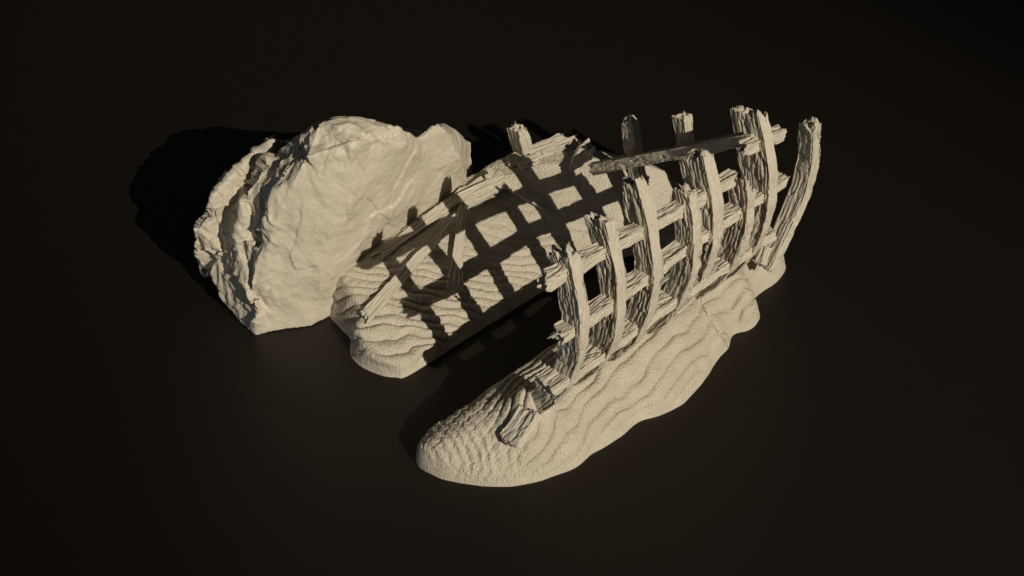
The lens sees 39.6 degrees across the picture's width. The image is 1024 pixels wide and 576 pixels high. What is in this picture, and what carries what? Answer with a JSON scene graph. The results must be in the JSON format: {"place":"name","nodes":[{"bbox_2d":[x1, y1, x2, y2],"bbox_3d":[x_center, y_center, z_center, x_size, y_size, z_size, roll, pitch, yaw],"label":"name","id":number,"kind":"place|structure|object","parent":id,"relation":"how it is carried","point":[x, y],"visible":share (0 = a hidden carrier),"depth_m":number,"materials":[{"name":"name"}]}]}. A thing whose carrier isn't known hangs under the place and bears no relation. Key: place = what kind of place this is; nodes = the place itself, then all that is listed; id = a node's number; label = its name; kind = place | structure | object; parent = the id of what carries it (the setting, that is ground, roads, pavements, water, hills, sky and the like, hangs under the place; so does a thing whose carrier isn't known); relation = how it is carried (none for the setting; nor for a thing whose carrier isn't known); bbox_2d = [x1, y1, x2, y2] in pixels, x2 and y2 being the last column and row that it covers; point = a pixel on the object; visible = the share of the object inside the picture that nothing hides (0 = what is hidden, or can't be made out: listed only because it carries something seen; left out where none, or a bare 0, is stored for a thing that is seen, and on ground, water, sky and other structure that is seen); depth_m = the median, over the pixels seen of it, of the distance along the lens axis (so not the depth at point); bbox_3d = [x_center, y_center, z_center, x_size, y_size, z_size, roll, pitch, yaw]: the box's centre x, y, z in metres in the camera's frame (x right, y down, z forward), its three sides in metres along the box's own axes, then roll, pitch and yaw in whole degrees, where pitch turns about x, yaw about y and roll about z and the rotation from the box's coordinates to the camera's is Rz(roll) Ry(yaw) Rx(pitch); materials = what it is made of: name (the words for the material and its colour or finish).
{"place":"outdoors","nodes":[
{"label":"outdoors","id":0,"kind":"place"},
{"bbox_2d":[0,0,1023,575],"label":"ground","id":1,"kind":"structure","parent":0,"point":[852,404],"depth_m":11.64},
{"bbox_2d":[193,116,471,334],"bbox_3d":[-1.447,-0.947,11.800,2.386,1.758,2.136,0,38,0],"label":"boulder","id":2,"kind":"object","parent":1,"relation":"on","point":[288,233],"visible":0.93,"depth_m":11.24,"materials":[{"name":"stone"}]},
{"bbox_2d":[330,147,681,377],"bbox_3d":[-0.033,-0.522,12.057,3.499,0.772,1.464,-24,44,-28],"label":"sand mound","id":3,"kind":"object","parent":1,"relation":"on","point":[418,322],"visible":0.69,"depth_m":11.79,"materials":[{"name":"beige sand"}]},
{"bbox_2d":[360,208,458,323],"bbox_3d":[-0.793,-0.204,11.556,0.114,0.316,1.386,23,43,26],"label":"plank","id":4,"kind":"object","parent":3,"relation":"on","point":[373,307],"visible":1,"depth_m":11.48,"materials":[{"name":"brown wood"}]},
{"bbox_2d":[370,185,465,258],"bbox_3d":[-0.733,-0.544,11.824,0.105,0.218,1.123,31,47,33],"label":"plank","id":5,"kind":"object","parent":3,"relation":"on","point":[416,227],"visible":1,"depth_m":11.78,"materials":[{"name":"brown wood"}]},
{"bbox_2d":[401,173,486,232],"bbox_3d":[-0.540,-0.705,11.955,1.011,0.198,0.097,-29,47,-32],"label":"plank","id":6,"kind":"object","parent":3,"relation":"on","point":[479,179],"visible":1,"depth_m":11.99,"materials":[{"name":"brown wood"}]},
{"bbox_2d":[456,174,508,208],"bbox_3d":[-0.245,-0.818,12.033,0.461,0.142,0.165,-21,43,-25],"label":"plank","id":7,"kind":"object","parent":6,"relation":"on","point":[475,194],"visible":1,"depth_m":12.01,"materials":[{"name":"brown wood"}]},
{"bbox_2d":[480,171,504,182],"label":"plank","id":8,"kind":"object","parent":7,"relation":"on","point":[501,174],"visible":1,"depth_m":12.11,"materials":[{"name":"brown wood"}]},
{"bbox_2d":[446,204,466,299],"bbox_3d":[-0.448,-0.295,11.695,0.127,0.393,0.846,2,38,3],"label":"plank","id":9,"kind":"object","parent":3,"relation":"on","point":[454,281],"visible":1,"depth_m":11.65,"materials":[{"name":"brown wood"}]},
{"bbox_2d":[484,168,548,210],"bbox_3d":[0.036,-0.841,12.125,0.580,0.275,0.116,12,40,15],"label":"plank","id":10,"kind":"object","parent":3,"relation":"on","point":[514,188],"visible":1,"depth_m":12.12,"materials":[{"name":"brown wood"}]},
{"bbox_2d":[515,153,538,169],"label":"plank","id":11,"kind":"object","parent":3,"relation":"on","point":[528,161],"visible":1,"depth_m":12.17,"materials":[{"name":"brown wood"}]},
{"bbox_2d":[506,133,570,166],"bbox_3d":[0.236,-1.185,12.285,0.600,0.172,0.176,-16,41,-19],"label":"plank","id":12,"kind":"object","parent":3,"relation":"on","point":[558,141],"visible":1,"depth_m":12.29,"materials":[{"name":"brown wood"}]},
{"bbox_2d":[541,133,581,154],"bbox_3d":[0.426,-1.253,12.328,0.402,0.092,0.130,-12,39,-15],"label":"plank","id":13,"kind":"object","parent":12,"relation":"on","point":[574,142],"visible":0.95,"depth_m":12.32,"materials":[{"name":"brown wood"}]},
{"bbox_2d":[416,226,785,486],"bbox_3d":[1.001,0.377,11.003,3.930,0.653,1.030,-31,48,-33],"label":"sand mound","id":14,"kind":"object","parent":1,"relation":"on","point":[667,367],"visible":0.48,"depth_m":10.50,"materials":[{"name":"beige sand"}]},
{"bbox_2d":[500,105,821,448],"bbox_3d":[1.174,-0.574,10.788,2.524,1.855,3.407,0,38,0],"label":"shipwreck","id":15,"kind":"object","parent":14,"relation":"on","point":[701,255],"visible":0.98,"depth_m":10.10,"materials":[{"name":"brown wood"}]},
{"bbox_2d":[588,132,754,175],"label":"fallen beam","id":16,"kind":"structure","parent":15,"relation":"on","point":[718,144],"depth_m":11.10,"materials":[{"name":"grey wood"}]}
]}

